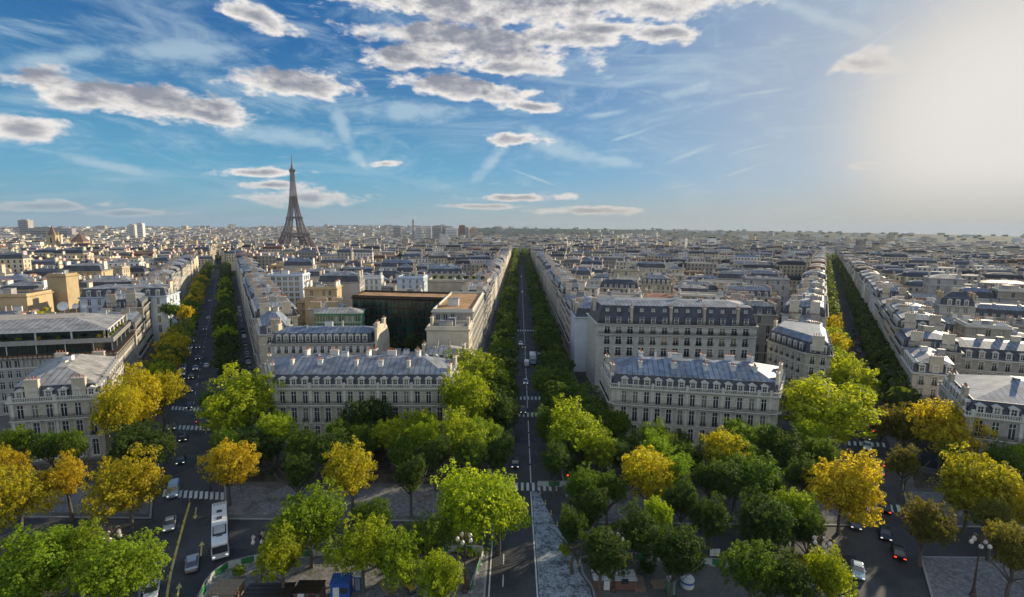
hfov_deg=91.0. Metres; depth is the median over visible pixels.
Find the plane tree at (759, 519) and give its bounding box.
[730,482,798,556]
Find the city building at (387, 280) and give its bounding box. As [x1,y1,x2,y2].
[373,274,391,283]
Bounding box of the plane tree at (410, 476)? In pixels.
[392,453,427,518]
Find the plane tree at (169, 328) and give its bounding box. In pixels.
[159,327,191,348]
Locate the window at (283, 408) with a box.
[279,406,286,421]
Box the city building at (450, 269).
[426,263,462,282]
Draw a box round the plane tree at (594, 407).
[538,380,608,428]
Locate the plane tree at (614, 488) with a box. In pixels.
[594,464,627,528]
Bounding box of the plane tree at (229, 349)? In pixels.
[211,346,236,364]
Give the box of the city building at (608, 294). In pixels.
[595,287,641,297]
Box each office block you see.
[0,313,136,415]
[314,307,365,325]
[431,291,484,367]
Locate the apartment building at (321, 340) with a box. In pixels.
[268,320,374,356]
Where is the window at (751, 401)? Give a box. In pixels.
[748,398,754,410]
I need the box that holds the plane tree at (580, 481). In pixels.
[562,461,599,514]
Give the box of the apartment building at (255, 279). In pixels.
[244,276,274,331]
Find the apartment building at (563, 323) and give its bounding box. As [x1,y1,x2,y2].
[560,289,592,346]
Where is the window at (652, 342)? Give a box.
[649,336,656,345]
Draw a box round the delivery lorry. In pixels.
[529,351,535,364]
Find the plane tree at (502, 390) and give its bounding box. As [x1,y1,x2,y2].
[486,379,518,407]
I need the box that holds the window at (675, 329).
[672,327,679,334]
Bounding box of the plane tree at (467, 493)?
[428,457,511,557]
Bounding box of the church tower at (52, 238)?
[45,225,59,246]
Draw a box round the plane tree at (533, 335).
[531,326,559,340]
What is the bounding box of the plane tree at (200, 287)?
[191,283,204,290]
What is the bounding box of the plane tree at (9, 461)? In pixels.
[0,442,33,482]
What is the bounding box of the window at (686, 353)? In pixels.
[683,348,690,357]
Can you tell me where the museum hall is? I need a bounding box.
[270,263,373,269]
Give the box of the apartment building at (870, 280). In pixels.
[864,276,888,302]
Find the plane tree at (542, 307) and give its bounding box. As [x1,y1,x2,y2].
[532,305,549,313]
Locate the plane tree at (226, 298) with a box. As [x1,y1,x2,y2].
[220,295,234,304]
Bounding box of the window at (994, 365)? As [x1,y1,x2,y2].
[991,362,998,371]
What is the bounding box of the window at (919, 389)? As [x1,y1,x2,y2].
[917,387,923,397]
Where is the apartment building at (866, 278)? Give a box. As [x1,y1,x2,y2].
[861,273,884,297]
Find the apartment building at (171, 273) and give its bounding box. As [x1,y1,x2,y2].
[145,267,175,285]
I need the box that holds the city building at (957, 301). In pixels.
[932,287,977,318]
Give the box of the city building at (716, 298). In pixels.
[697,297,738,300]
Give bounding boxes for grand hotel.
[586,294,758,391]
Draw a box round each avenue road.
[143,269,223,596]
[487,266,579,596]
[832,265,927,596]
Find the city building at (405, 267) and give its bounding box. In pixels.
[397,262,413,273]
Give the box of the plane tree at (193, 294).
[183,291,197,297]
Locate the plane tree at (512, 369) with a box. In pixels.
[490,363,518,379]
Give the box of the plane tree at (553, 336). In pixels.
[533,329,560,350]
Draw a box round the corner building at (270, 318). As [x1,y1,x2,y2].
[255,305,292,386]
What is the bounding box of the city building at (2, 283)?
[0,279,5,288]
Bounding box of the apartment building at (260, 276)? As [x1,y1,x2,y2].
[243,272,265,326]
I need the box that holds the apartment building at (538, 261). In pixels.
[538,253,551,276]
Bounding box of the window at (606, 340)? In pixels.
[603,335,610,344]
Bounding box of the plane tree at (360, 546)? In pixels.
[317,512,391,594]
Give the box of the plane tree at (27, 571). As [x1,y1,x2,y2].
[0,522,79,596]
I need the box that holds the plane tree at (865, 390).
[843,378,877,429]
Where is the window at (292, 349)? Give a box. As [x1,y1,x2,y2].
[289,345,296,353]
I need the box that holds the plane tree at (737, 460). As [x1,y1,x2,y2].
[716,451,749,510]
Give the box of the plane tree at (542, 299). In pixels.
[535,295,548,304]
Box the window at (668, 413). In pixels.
[664,408,672,424]
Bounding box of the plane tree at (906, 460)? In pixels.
[883,443,928,501]
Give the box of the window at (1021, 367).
[1018,364,1023,373]
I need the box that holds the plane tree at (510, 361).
[485,353,516,369]
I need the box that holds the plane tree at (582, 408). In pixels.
[549,399,590,417]
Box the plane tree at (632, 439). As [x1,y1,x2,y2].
[616,428,641,460]
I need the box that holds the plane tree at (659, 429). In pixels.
[635,416,678,446]
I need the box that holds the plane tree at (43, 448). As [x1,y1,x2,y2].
[27,429,61,469]
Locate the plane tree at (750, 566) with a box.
[715,538,783,596]
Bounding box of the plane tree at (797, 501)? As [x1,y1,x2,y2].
[768,486,824,553]
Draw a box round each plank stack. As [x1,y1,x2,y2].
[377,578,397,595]
[635,575,645,592]
[650,579,665,588]
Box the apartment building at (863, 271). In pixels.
[857,269,878,288]
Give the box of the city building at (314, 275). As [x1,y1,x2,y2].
[299,266,329,281]
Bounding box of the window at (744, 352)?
[740,349,748,358]
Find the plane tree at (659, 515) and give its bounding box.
[639,494,673,559]
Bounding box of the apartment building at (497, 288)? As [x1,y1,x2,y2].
[495,271,498,304]
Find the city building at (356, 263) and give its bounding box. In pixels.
[345,259,363,266]
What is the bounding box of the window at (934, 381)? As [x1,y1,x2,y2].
[931,376,938,386]
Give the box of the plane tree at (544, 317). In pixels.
[535,314,554,321]
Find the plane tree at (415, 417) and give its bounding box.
[399,407,442,461]
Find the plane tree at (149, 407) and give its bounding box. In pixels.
[107,360,169,437]
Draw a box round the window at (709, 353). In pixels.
[706,348,713,357]
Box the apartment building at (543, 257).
[539,255,552,280]
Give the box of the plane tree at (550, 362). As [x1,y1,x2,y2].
[536,357,571,377]
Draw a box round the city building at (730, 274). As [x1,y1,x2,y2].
[715,269,750,280]
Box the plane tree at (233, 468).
[196,437,261,505]
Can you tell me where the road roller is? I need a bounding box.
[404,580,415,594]
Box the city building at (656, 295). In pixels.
[643,286,675,298]
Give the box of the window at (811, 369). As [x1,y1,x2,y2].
[807,366,814,375]
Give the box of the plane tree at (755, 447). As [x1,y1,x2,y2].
[724,432,766,491]
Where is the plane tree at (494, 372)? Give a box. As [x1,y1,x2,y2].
[443,347,514,394]
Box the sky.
[0,0,1023,235]
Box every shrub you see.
[231,564,247,576]
[557,543,570,555]
[637,558,656,574]
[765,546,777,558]
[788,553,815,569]
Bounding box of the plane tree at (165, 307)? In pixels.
[159,299,175,329]
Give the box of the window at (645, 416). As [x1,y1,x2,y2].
[642,406,649,422]
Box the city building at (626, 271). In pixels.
[613,266,639,277]
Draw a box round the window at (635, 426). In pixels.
[631,424,637,437]
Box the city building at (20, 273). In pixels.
[12,271,33,276]
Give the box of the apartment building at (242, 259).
[237,256,252,283]
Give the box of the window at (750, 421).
[746,413,755,428]
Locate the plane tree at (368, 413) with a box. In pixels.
[339,395,401,454]
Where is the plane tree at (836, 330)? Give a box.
[826,327,850,345]
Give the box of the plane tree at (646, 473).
[619,445,677,503]
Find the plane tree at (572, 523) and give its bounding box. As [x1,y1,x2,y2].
[548,502,595,574]
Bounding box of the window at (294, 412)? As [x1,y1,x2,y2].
[290,406,298,422]
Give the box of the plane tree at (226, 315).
[211,309,235,324]
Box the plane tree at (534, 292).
[527,291,546,299]
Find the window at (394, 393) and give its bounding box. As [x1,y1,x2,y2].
[392,391,397,403]
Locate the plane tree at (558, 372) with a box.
[539,369,581,393]
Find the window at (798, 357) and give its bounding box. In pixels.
[797,352,801,361]
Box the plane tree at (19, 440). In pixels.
[0,423,39,482]
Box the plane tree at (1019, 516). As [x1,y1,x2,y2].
[987,478,1023,527]
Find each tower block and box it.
[0,288,53,311]
[44,270,80,312]
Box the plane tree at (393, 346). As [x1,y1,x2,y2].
[389,335,399,349]
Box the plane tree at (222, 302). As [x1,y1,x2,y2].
[214,298,236,313]
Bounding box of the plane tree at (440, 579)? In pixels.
[414,547,464,596]
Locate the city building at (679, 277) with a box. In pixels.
[653,271,683,281]
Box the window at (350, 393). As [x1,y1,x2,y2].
[347,391,352,403]
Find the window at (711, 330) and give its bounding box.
[707,327,714,335]
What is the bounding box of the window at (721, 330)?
[719,328,726,335]
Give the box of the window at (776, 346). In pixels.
[774,344,778,353]
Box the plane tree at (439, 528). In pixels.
[399,507,454,570]
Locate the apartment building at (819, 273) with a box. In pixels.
[801,269,826,280]
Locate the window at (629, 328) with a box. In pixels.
[626,326,633,333]
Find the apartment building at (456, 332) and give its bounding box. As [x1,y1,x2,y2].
[425,315,473,360]
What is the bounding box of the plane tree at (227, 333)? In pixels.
[214,330,243,341]
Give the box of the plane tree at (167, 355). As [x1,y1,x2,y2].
[144,348,181,367]
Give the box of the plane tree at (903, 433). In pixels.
[887,401,930,449]
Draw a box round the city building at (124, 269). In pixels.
[110,262,129,276]
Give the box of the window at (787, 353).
[785,348,789,357]
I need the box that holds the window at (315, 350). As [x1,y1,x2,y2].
[311,345,317,353]
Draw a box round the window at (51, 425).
[45,420,55,435]
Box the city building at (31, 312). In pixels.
[26,310,78,313]
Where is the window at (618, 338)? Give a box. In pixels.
[614,335,621,344]
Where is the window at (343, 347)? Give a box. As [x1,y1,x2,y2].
[340,345,347,350]
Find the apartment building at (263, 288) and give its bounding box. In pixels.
[247,282,284,349]
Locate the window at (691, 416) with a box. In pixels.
[687,409,695,426]
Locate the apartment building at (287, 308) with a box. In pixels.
[250,295,299,373]
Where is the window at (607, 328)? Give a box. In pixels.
[604,325,610,333]
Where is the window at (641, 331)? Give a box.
[638,326,645,334]
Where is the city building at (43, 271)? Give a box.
[23,266,62,277]
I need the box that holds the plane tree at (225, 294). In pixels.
[216,292,229,300]
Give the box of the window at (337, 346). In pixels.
[332,345,340,352]
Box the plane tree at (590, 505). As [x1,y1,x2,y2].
[564,484,610,549]
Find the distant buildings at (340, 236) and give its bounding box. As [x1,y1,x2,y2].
[0,224,1023,260]
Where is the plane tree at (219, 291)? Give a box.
[215,287,232,299]
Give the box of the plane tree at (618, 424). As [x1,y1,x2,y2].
[599,404,632,441]
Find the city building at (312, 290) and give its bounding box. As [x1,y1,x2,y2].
[303,279,342,325]
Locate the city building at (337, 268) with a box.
[330,262,354,270]
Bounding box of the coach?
[208,501,230,559]
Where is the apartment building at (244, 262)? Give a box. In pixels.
[238,260,260,294]
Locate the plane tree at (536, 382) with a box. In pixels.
[530,364,582,402]
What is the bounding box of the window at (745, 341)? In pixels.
[741,338,748,347]
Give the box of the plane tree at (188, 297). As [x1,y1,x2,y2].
[181,295,197,304]
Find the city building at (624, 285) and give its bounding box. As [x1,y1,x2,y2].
[599,276,639,292]
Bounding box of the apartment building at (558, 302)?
[556,285,561,331]
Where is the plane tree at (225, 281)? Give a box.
[217,280,231,285]
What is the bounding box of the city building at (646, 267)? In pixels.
[635,259,666,276]
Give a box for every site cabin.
[206,579,245,596]
[241,582,295,596]
[292,580,325,596]
[329,572,352,596]
[591,569,637,589]
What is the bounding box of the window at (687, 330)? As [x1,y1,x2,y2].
[684,327,691,334]
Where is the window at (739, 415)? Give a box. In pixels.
[735,413,743,429]
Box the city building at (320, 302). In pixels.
[307,296,345,325]
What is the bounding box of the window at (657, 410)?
[653,407,660,423]
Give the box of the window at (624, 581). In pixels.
[621,579,627,583]
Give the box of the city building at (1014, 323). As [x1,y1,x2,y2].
[1003,314,1023,332]
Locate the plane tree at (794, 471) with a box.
[781,452,820,493]
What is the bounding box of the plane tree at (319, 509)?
[263,476,346,568]
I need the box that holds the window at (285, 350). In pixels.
[282,345,288,353]
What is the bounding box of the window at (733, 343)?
[730,338,737,346]
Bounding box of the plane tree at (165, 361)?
[145,357,175,375]
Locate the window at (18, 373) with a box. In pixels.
[16,371,20,377]
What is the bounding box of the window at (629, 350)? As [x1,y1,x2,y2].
[626,347,632,355]
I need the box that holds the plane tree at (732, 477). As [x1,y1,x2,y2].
[703,456,749,507]
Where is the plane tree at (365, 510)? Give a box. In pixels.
[350,496,403,566]
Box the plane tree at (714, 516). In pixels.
[688,490,734,557]
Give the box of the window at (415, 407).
[413,406,421,413]
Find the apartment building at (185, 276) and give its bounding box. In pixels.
[175,260,187,293]
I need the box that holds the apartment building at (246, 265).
[239,264,255,298]
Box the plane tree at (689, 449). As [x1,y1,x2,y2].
[667,436,706,468]
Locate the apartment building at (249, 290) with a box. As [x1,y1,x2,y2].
[245,281,272,340]
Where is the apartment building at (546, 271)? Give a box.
[544,267,551,297]
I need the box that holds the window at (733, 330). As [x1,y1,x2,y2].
[730,328,737,335]
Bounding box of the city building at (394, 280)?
[391,274,398,282]
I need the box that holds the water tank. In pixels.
[680,574,694,589]
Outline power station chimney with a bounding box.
[412,220,414,238]
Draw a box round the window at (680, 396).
[678,394,683,406]
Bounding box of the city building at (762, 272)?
[743,268,778,276]
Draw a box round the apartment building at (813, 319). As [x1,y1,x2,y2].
[785,312,827,330]
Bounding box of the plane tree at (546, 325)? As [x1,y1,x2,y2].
[539,321,561,337]
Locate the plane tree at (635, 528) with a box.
[605,497,659,573]
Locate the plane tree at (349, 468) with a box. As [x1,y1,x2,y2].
[320,435,377,512]
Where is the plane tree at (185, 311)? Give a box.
[175,304,195,332]
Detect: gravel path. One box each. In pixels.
[0,487,148,513]
[228,485,465,516]
[571,491,842,520]
[911,491,972,515]
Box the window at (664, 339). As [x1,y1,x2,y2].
[660,336,667,345]
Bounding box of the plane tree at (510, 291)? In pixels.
[502,290,517,295]
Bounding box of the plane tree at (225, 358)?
[214,350,245,389]
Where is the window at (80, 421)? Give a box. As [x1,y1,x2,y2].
[73,418,85,436]
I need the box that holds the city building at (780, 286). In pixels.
[741,274,790,316]
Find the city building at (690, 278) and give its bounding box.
[684,275,709,279]
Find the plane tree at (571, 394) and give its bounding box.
[545,389,584,414]
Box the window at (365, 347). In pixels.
[361,345,368,352]
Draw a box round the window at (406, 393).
[404,391,408,403]
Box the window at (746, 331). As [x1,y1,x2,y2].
[742,328,749,335]
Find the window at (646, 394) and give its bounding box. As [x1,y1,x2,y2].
[644,392,649,403]
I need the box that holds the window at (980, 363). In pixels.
[977,361,984,370]
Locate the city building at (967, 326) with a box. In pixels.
[953,313,1014,339]
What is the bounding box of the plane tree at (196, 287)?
[188,286,205,295]
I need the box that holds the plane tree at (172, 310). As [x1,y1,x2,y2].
[166,301,182,331]
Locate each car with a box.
[142,578,160,596]
[162,515,176,531]
[168,421,176,429]
[175,454,185,464]
[178,432,187,441]
[184,553,199,573]
[185,401,192,408]
[187,386,193,392]
[188,373,194,378]
[192,365,198,370]
[511,457,519,467]
[520,406,526,412]
[849,517,862,530]
[850,559,865,580]
[862,441,871,449]
[874,457,884,467]
[878,501,891,514]
[878,524,892,541]
[890,543,906,561]
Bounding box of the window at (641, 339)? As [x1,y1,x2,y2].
[637,336,644,345]
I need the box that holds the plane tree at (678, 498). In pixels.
[660,472,698,530]
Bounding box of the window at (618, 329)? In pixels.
[615,326,622,333]
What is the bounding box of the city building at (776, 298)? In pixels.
[772,291,781,322]
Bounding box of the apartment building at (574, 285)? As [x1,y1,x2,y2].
[558,279,586,335]
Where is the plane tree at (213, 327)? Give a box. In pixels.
[210,317,237,329]
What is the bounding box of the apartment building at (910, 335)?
[893,321,964,373]
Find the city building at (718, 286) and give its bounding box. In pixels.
[715,283,723,292]
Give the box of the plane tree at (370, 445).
[348,422,382,457]
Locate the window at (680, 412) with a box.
[676,409,684,425]
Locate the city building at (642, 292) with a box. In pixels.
[627,288,652,294]
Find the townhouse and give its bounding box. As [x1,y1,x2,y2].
[78,280,180,350]
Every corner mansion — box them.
[4,348,123,461]
[264,346,460,442]
[599,348,785,446]
[934,370,1023,482]
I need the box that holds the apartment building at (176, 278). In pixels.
[164,267,179,296]
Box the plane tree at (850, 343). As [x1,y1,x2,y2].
[828,331,854,350]
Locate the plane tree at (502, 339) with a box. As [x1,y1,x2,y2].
[489,335,519,350]
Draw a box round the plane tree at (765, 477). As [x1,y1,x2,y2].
[739,450,789,501]
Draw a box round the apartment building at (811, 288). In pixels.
[801,284,827,300]
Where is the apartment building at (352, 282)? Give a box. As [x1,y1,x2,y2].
[318,268,364,306]
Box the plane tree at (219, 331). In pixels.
[211,324,238,340]
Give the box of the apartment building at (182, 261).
[166,257,189,292]
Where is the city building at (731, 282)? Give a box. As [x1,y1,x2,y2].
[700,277,744,284]
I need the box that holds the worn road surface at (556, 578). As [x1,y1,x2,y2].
[532,491,591,596]
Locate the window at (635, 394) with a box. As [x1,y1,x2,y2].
[632,391,637,403]
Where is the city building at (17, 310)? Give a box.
[0,305,37,314]
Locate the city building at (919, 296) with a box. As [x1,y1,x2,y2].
[910,291,949,298]
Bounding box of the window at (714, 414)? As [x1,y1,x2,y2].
[710,411,718,427]
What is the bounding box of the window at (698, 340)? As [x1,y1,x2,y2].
[695,337,702,346]
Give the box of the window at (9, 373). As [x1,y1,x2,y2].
[7,371,12,378]
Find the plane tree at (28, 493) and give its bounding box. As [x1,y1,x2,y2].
[0,464,65,535]
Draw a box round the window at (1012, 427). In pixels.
[1007,424,1016,440]
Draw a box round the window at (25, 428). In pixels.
[16,422,26,431]
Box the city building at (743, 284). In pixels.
[727,282,755,285]
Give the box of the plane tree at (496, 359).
[483,358,515,383]
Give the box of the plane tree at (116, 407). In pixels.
[87,376,144,449]
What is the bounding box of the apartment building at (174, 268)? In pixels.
[160,263,181,305]
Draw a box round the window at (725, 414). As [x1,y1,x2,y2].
[722,412,731,428]
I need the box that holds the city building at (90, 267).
[62,260,113,277]
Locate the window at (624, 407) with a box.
[620,405,627,414]
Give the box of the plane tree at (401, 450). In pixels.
[383,433,418,467]
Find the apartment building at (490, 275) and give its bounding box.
[472,272,494,318]
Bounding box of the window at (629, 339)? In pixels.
[626,336,633,344]
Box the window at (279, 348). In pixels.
[275,346,281,353]
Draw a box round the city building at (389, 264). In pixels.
[380,257,414,270]
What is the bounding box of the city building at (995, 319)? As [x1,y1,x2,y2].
[975,314,1009,324]
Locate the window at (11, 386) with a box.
[8,382,13,388]
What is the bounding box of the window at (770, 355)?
[769,352,772,361]
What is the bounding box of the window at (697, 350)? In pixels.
[694,348,701,357]
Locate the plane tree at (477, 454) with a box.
[455,430,490,476]
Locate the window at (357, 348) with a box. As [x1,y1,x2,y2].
[354,345,361,352]
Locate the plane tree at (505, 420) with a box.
[484,396,521,439]
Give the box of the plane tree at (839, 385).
[828,381,844,399]
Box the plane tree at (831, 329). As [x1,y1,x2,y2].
[828,326,840,331]
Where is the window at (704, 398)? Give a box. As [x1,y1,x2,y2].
[701,396,706,407]
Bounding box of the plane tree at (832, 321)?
[826,319,842,327]
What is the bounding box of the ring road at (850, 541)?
[0,518,1019,556]
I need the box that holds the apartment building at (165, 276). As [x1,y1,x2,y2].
[145,272,170,283]
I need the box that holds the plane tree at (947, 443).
[937,437,989,470]
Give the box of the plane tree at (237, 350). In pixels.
[213,343,239,362]
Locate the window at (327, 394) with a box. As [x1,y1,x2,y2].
[325,392,330,403]
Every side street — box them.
[165,406,202,417]
[590,399,797,424]
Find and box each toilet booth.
[354,571,360,590]
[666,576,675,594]
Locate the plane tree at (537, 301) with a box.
[530,299,544,305]
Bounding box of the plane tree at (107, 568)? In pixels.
[51,527,171,596]
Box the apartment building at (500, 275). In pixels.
[488,266,500,293]
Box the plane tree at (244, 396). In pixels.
[192,360,285,433]
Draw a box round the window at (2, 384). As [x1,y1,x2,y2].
[0,382,5,389]
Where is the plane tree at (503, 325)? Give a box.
[496,321,512,333]
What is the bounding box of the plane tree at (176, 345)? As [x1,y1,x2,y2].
[152,341,190,358]
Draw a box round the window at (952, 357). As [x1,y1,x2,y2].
[949,354,955,362]
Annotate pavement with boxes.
[0,415,160,518]
[0,548,145,596]
[130,278,209,424]
[206,551,488,596]
[218,276,264,413]
[226,443,492,521]
[472,259,511,433]
[533,289,577,381]
[562,443,849,525]
[580,557,840,596]
[823,427,847,457]
[835,265,920,458]
[900,466,1023,527]
[922,557,1023,596]
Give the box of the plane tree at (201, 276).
[190,275,209,284]
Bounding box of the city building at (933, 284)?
[922,271,965,293]
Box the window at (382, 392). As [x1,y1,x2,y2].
[381,391,386,403]
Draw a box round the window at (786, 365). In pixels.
[784,358,788,368]
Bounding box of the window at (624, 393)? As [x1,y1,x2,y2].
[621,391,626,402]
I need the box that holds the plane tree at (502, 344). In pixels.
[488,335,517,356]
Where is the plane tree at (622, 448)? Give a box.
[609,438,638,480]
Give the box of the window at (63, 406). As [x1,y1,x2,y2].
[60,403,67,416]
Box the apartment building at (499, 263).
[485,260,502,284]
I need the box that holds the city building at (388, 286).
[381,281,396,290]
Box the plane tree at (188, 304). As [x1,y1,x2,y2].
[182,300,201,311]
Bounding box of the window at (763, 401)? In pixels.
[761,399,766,410]
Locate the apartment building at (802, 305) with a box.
[780,293,828,327]
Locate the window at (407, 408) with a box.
[402,406,410,419]
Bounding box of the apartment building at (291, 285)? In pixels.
[266,268,310,307]
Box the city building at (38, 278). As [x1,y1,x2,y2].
[35,275,82,281]
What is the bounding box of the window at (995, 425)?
[990,422,999,438]
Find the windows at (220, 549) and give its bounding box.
[210,505,228,554]
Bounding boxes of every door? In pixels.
[333,587,338,596]
[355,578,359,589]
[604,578,609,589]
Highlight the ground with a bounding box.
[0,252,1022,596]
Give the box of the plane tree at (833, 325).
[829,323,848,337]
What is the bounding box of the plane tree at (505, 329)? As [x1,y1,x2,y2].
[491,328,514,341]
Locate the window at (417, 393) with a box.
[415,391,419,403]
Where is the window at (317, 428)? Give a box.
[314,425,320,436]
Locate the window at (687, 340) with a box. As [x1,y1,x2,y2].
[683,337,690,346]
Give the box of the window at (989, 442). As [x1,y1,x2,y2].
[988,441,999,448]
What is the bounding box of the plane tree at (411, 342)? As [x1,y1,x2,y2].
[402,334,422,351]
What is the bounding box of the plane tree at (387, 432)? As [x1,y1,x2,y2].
[368,414,410,468]
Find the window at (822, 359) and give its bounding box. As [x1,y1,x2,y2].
[819,357,826,365]
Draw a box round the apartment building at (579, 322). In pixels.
[570,297,592,371]
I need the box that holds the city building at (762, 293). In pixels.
[723,282,773,302]
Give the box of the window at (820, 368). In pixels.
[818,367,825,377]
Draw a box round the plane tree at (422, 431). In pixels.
[404,416,443,471]
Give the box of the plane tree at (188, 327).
[169,323,196,336]
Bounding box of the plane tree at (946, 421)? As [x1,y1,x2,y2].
[902,395,998,473]
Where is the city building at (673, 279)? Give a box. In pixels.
[643,272,676,284]
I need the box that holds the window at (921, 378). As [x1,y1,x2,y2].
[917,375,925,385]
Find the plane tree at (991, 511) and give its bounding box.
[967,493,1015,561]
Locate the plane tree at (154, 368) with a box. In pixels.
[139,360,183,380]
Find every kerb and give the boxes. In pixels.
[0,547,146,596]
[6,418,160,517]
[204,551,487,596]
[224,472,493,520]
[561,459,850,524]
[579,556,843,596]
[900,467,1023,526]
[922,556,990,596]
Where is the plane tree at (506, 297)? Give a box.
[501,293,518,306]
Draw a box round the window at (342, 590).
[340,588,347,593]
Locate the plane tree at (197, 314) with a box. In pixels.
[192,312,200,324]
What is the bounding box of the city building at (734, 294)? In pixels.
[725,289,755,299]
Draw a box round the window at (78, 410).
[74,402,81,415]
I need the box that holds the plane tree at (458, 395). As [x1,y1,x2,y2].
[438,367,498,423]
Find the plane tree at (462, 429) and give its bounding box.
[440,405,497,469]
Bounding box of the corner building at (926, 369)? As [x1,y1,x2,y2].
[900,339,958,412]
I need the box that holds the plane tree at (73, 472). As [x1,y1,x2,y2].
[33,449,92,520]
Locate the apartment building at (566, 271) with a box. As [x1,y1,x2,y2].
[550,268,570,313]
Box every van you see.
[166,478,179,498]
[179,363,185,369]
[524,359,528,365]
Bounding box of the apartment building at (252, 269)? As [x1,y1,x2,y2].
[240,265,265,308]
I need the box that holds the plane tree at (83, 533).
[39,518,103,596]
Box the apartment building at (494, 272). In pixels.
[479,268,497,310]
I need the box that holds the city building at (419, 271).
[415,268,426,273]
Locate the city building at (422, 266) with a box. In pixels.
[415,261,445,270]
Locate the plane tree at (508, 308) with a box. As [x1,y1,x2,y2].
[496,306,517,316]
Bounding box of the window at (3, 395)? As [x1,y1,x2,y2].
[1,393,6,400]
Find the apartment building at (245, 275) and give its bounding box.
[242,274,246,312]
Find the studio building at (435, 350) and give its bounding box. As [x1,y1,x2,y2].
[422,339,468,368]
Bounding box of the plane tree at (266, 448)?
[239,425,285,477]
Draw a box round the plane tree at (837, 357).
[831,353,848,366]
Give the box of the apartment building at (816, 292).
[790,288,828,309]
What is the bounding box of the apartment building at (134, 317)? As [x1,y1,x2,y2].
[97,305,148,369]
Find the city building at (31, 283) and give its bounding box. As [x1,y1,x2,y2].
[3,277,46,289]
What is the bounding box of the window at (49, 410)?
[45,404,53,417]
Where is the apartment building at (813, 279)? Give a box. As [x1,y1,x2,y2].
[798,277,826,289]
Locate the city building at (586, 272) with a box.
[575,266,592,279]
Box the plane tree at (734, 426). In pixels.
[721,417,760,450]
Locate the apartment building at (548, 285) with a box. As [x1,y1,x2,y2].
[547,268,560,299]
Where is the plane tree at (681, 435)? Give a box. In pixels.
[670,427,693,444]
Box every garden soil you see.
[7,458,122,482]
[236,445,487,483]
[565,444,814,487]
[913,471,949,488]
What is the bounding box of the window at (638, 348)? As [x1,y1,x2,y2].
[637,347,644,356]
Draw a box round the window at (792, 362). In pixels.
[790,361,794,370]
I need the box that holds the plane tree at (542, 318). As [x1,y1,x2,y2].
[535,312,558,326]
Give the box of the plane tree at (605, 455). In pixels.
[583,429,618,479]
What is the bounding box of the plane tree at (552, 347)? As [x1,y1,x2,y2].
[542,343,567,356]
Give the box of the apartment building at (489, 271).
[478,270,495,314]
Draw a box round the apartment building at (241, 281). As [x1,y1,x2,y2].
[240,264,251,303]
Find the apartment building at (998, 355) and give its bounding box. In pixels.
[956,334,1023,376]
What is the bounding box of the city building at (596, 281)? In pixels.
[586,276,625,284]
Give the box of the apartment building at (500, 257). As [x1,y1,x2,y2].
[491,255,504,279]
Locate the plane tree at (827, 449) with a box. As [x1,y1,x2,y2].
[801,435,846,493]
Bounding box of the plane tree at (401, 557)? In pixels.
[373,524,435,596]
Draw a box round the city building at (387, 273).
[371,268,402,278]
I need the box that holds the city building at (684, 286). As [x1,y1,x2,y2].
[671,281,708,293]
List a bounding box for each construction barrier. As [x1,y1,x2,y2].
[200,580,207,596]
[206,570,216,586]
[214,561,228,576]
[228,558,241,568]
[241,555,254,564]
[298,550,309,557]
[313,549,325,557]
[436,545,447,552]
[448,545,459,552]
[460,545,471,553]
[468,575,475,592]
[472,545,482,553]
[474,567,478,581]
[477,557,481,572]
[480,550,484,563]
[537,481,548,486]
[549,481,559,486]
[560,481,566,486]
[635,553,647,560]
[699,557,712,565]
[712,558,725,567]
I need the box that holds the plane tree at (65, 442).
[52,428,93,485]
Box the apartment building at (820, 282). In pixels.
[799,278,826,291]
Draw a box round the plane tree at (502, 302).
[498,300,515,307]
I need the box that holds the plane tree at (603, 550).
[577,524,632,596]
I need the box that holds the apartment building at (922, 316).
[889,305,950,351]
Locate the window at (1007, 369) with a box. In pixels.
[1004,363,1011,372]
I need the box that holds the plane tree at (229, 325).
[213,320,238,339]
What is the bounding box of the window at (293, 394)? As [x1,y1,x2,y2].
[291,392,296,403]
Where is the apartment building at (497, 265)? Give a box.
[485,261,501,291]
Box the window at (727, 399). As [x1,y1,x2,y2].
[725,397,730,408]
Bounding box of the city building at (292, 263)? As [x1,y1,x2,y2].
[283,256,315,269]
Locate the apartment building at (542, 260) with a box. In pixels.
[540,256,555,282]
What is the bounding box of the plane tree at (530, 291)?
[526,288,543,297]
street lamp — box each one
[103,526,121,541]
[251,528,269,580]
[455,528,472,593]
[610,528,624,592]
[812,531,832,596]
[900,467,905,501]
[969,533,993,596]
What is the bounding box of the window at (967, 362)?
[964,360,971,369]
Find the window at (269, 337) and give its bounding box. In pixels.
[266,336,271,344]
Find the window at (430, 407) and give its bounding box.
[424,406,432,414]
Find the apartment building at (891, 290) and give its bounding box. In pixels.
[872,283,912,317]
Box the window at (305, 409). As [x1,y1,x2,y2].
[301,406,309,422]
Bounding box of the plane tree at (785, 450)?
[761,425,813,491]
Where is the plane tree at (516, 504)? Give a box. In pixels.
[475,467,534,554]
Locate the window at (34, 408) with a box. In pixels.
[31,405,38,418]
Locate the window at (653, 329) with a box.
[649,326,656,334]

